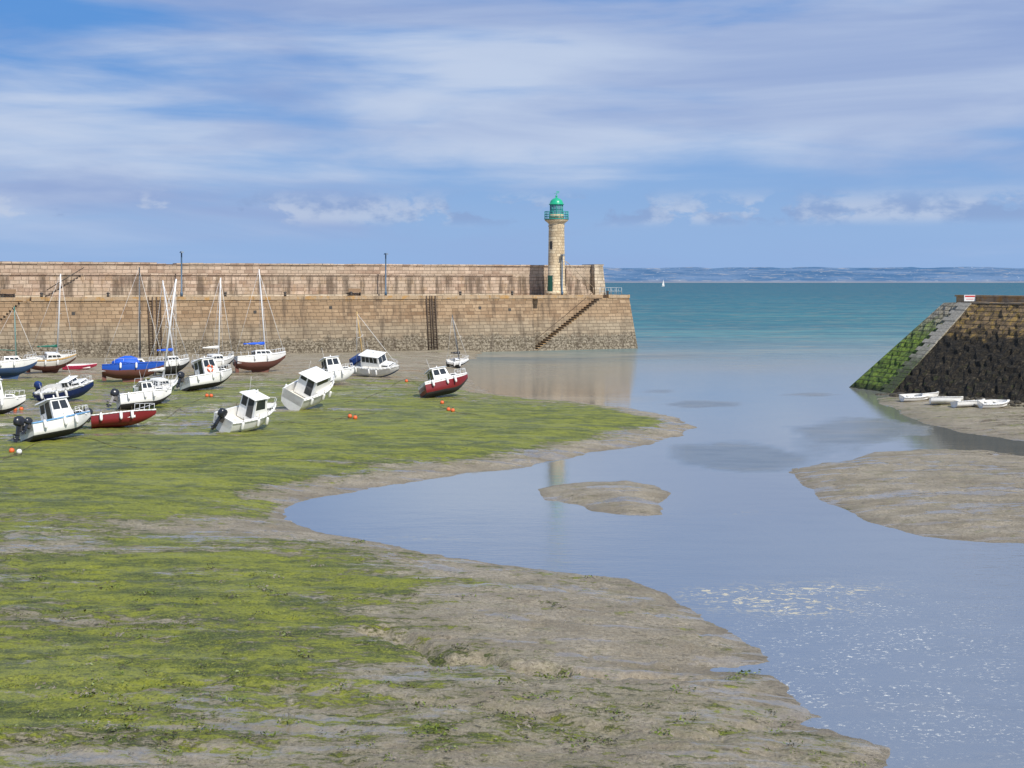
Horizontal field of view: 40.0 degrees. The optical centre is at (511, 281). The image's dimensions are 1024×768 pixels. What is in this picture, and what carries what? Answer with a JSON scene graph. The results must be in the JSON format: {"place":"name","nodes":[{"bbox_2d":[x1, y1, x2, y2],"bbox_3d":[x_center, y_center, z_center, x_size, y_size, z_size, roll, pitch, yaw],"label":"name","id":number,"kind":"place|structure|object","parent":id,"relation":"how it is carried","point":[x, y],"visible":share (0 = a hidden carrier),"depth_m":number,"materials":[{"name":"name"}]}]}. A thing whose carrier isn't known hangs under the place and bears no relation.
{"place":"outdoors","nodes":[
{"label":"outdoors","id":0,"kind":"place"},
{"bbox_2d":[0,261,604,296],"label":"parapet wall","id":1,"kind":"structure","parent":0,"point":[78,279],"depth_m":169.22,"materials":[{"name":"stone"}]},
{"bbox_2d":[0,291,637,358],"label":"stone quay","id":2,"kind":"structure","parent":0,"point":[482,323],"depth_m":163.86,"materials":[{"name":"stone"}]},
{"bbox_2d":[1,289,15,296],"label":"bench","id":3,"kind":"object","parent":2,"relation":"on","point":[8,291],"visible":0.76,"depth_m":155.19,"materials":[{"name":"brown wood"}]},
{"bbox_2d":[180,251,183,296],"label":"street lamp","id":4,"kind":"object","parent":2,"relation":"on","point":[181,292],"visible":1,"depth_m":161.70,"materials":[{"name":"grey metal"}]},
{"bbox_2d":[348,288,360,295],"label":"bench","id":5,"kind":"object","parent":2,"relation":"on","point":[354,290],"visible":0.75,"depth_m":171.88,"materials":[{"name":"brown wood"}]},
{"bbox_2d":[384,253,388,295],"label":"street lamp","id":6,"kind":"object","parent":2,"relation":"on","point":[385,292],"visible":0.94,"depth_m":171.99,"materials":[{"name":"grey metal"}]},
{"bbox_2d":[544,191,568,294],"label":"lighthouse","id":7,"kind":"object","parent":2,"relation":"on","point":[556,220],"visible":0.99,"depth_m":179.71,"materials":[{"name":"stone"}]},
{"bbox_2d":[547,241,553,290],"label":"door and window","id":8,"kind":"structure","parent":7,"relation":"in","point":[550,278],"depth_m":179.67,"materials":[{"name":"wood"}]},
{"bbox_2d":[560,254,564,294],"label":"street lamp","id":9,"kind":"object","parent":2,"relation":"on","point":[561,255],"visible":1,"depth_m":179.32,"materials":[{"name":"grey metal"}]},
{"bbox_2d":[604,287,621,294],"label":"quay railing","id":10,"kind":"object","parent":2,"relation":"on","point":[611,289],"visible":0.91,"depth_m":182.84,"materials":[{"name":"metal"}]},
{"bbox_2d":[0,350,1023,767],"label":"tidal mud ground","id":11,"kind":"structure","parent":0,"point":[198,496],"depth_m":35.97,"materials":[{"name":"green plant"}]},
{"bbox_2d":[3,446,16,458],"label":"mooring buoy","id":12,"kind":"object","parent":11,"relation":"on","point":[11,450],"visible":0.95,"depth_m":66.19,"materials":[{"name":"plastic"}]},
{"bbox_2d":[2,447,21,457],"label":"mooring buoy","id":13,"kind":"object","parent":11,"relation":"on","point":[18,451],"visible":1,"depth_m":65.77,"materials":[{"name":"plastic"}]},
{"bbox_2d":[0,379,25,413],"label":"cabin motorboat","id":14,"kind":"object","parent":11,"relation":"on","point":[9,402],"visible":1,"depth_m":85.33,"materials":[{"name":"grey plastic"}]},
{"bbox_2d":[0,306,37,378],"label":"sailboat","id":15,"kind":"object","parent":11,"relation":"on","point":[14,367],"visible":0.99,"depth_m":116.49,"materials":[{"name":"grey plastic"}]},
{"bbox_2d":[25,274,76,372],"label":"sailboat","id":16,"kind":"object","parent":11,"relation":"on","point":[51,362],"visible":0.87,"depth_m":123.80,"materials":[{"name":"white plastic"}]},
{"bbox_2d":[12,387,90,442],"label":"cabin motorboat","id":17,"kind":"object","parent":11,"relation":"on","point":[60,417],"visible":1,"depth_m":71.50,"materials":[{"name":"grey plastic"}]},
{"bbox_2d":[32,366,93,400],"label":"cabin motorboat","id":18,"kind":"object","parent":11,"relation":"on","point":[71,387],"visible":0.94,"depth_m":94.12,"materials":[{"name":"blue paint"}]},
{"bbox_2d":[62,363,96,369],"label":"red dinghy","id":19,"kind":"object","parent":11,"relation":"on","point":[80,366],"visible":0.87,"depth_m":128.52,"materials":[{"name":"red plastic"}]},
{"bbox_2d":[80,403,155,428],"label":"open motorboat","id":20,"kind":"object","parent":11,"relation":"on","point":[117,419],"visible":0.92,"depth_m":77.11,"materials":[{"name":"red paint"}]},
{"bbox_2d":[102,267,163,381],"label":"sailboat","id":21,"kind":"object","parent":11,"relation":"on","point":[126,368],"visible":0.95,"depth_m":113.22,"materials":[{"name":"blue fabric"}]},
{"bbox_2d":[106,371,170,409],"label":"cabin motorboat","id":22,"kind":"object","parent":11,"relation":"on","point":[147,392],"visible":0.98,"depth_m":88.76,"materials":[{"name":"grey plastic"}]},
{"bbox_2d":[133,279,177,402],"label":"sailboat","id":23,"kind":"object","parent":11,"relation":"on","point":[162,379],"visible":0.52,"depth_m":93.13,"materials":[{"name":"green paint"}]},
{"bbox_2d":[152,280,189,375],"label":"sailboat","id":24,"kind":"object","parent":11,"relation":"on","point":[181,365],"visible":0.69,"depth_m":120.55,"materials":[{"name":"grey plastic"}]},
{"bbox_2d":[176,348,231,390],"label":"cabin motorboat","id":25,"kind":"object","parent":11,"relation":"on","point":[209,373],"visible":0.99,"depth_m":104.55,"materials":[{"name":"grey plastic"}]},
{"bbox_2d":[191,278,233,374],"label":"sailboat","id":26,"kind":"object","parent":11,"relation":"on","point":[221,359],"visible":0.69,"depth_m":120.69,"materials":[{"name":"grey plastic"}]},
{"bbox_2d":[12,380,458,454],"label":"mooring ropes","id":27,"kind":"object","parent":11,"relation":"on","point":[202,412],"visible":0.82,"depth_m":80.68,"materials":[{"name":"brown fabric"}]},
{"bbox_2d":[210,382,276,432],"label":"cabin motorboat","id":28,"kind":"object","parent":11,"relation":"on","point":[253,409],"visible":1,"depth_m":75.87,"materials":[{"name":"grey plastic"}]},
{"bbox_2d":[228,269,285,372],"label":"sailboat","id":29,"kind":"object","parent":11,"relation":"on","point":[264,360],"visible":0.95,"depth_m":124.92,"materials":[{"name":"grey plastic"}]},
{"bbox_2d":[281,362,335,410],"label":"cabin motorboat","id":30,"kind":"object","parent":11,"relation":"on","point":[310,387],"visible":1,"depth_m":88.54,"materials":[{"name":"grey plastic"}]},
{"bbox_2d":[307,414,356,418],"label":"mooring buoy","id":31,"kind":"object","parent":11,"relation":"on","point":[354,416],"visible":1,"depth_m":82.57,"materials":[{"name":"plastic"}]},
{"bbox_2d":[318,351,353,383],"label":"cabin motorboat","id":32,"kind":"object","parent":11,"relation":"on","point":[343,374],"visible":0.62,"depth_m":109.40,"materials":[{"name":"grey plastic"}]},
{"bbox_2d":[349,311,398,376],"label":"cabin motorboat","id":33,"kind":"object","parent":11,"relation":"on","point":[371,363],"visible":0.99,"depth_m":119.15,"materials":[{"name":"grey plastic"}]},
{"bbox_2d":[0,540,868,767],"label":"seaweed clumps","id":34,"kind":"object","parent":11,"relation":"on","point":[333,685],"visible":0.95,"depth_m":27.24,"materials":[{"name":"green plant"}]},
{"bbox_2d":[418,362,467,397],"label":"cabin motorboat","id":35,"kind":"object","parent":11,"relation":"on","point":[441,381],"visible":1,"depth_m":98.11,"materials":[{"name":"red paint"}]},
{"bbox_2d":[446,315,468,367],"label":"sailboat","id":36,"kind":"object","parent":11,"relation":"on","point":[458,362],"visible":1,"depth_m":138.51,"materials":[{"name":"grey plastic"}]},
{"bbox_2d":[899,393,929,400],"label":"white dinghy","id":37,"kind":"object","parent":11,"relation":"on","point":[906,397],"visible":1,"depth_m":99.51,"materials":[{"name":"white plastic"}]},
{"bbox_2d":[878,302,971,392],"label":"breakwater quoins","id":38,"kind":"object","parent":11,"relation":"on","point":[937,335],"visible":0.95,"depth_m":110.55,"materials":[{"name":"grey stone"}]},
{"bbox_2d":[914,391,938,399],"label":"white dinghy","id":39,"kind":"object","parent":11,"relation":"on","point":[934,394],"visible":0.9,"depth_m":99.88,"materials":[{"name":"white plastic"}]},
{"bbox_2d":[850,302,1023,402],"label":"stone breakwater","id":40,"kind":"object","parent":11,"relation":"on","point":[977,350],"visible":0.88,"depth_m":106.61,"materials":[{"name":"black stone"}]},
{"bbox_2d":[955,295,1023,302],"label":"wall","id":41,"kind":"structure","parent":40,"relation":"on","point":[998,298],"depth_m":110.75,"materials":[{"name":"stone"}]},
{"bbox_2d":[964,295,975,302],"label":"warning sign","id":42,"kind":"object","parent":41,"relation":"attached to","point":[969,297],"visible":0.92,"depth_m":112.57,"materials":[{"name":"metal"}]},
{"bbox_2d":[970,302,1023,304],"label":"breakwater coping","id":43,"kind":"object","parent":40,"relation":"on","point":[997,303],"visible":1,"depth_m":109.38,"materials":[{"name":"grey stone"}]},
{"bbox_2d":[929,396,963,403],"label":"white dinghy","id":44,"kind":"object","parent":11,"relation":"on","point":[941,400],"visible":0.93,"depth_m":95.87,"materials":[{"name":"white plastic"}]},
{"bbox_2d":[875,392,1023,406],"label":"weedy boulders","id":45,"kind":"object","parent":11,"relation":"on","point":[1011,402],"visible":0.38,"depth_m":98.71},
{"bbox_2d":[950,399,985,407],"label":"white dinghy","id":46,"kind":"object","parent":11,"relation":"on","point":[968,403],"visible":0.91,"depth_m":93.91,"materials":[{"name":"white plastic"}]},
{"bbox_2d":[977,399,1009,407],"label":"white dinghy","id":47,"kind":"object","parent":11,"relation":"on","point":[995,403],"visible":1,"depth_m":93.18,"materials":[{"name":"white plastic"}]},
{"bbox_2d":[0,0,1023,267],"label":"sky","id":48,"kind":"structure","parent":0,"point":[668,133],"materials":[{"name":"blue"}]},
{"bbox_2d":[282,283,1023,767],"bbox_3d":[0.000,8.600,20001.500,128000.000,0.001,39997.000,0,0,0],"label":"sea water","id":49,"kind":"structure","parent":0,"point":[906,647],"depth_m":50.84,"materials":[{"name":"blue liquid"}]},
{"bbox_2d":[603,267,1023,282],"bbox_3d":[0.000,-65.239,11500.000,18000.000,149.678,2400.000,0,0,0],"label":"coast hills","id":50,"kind":"structure","parent":0,"point":[822,275],"depth_m":10876.92,"materials":[{"name":"blue"}]}
]}

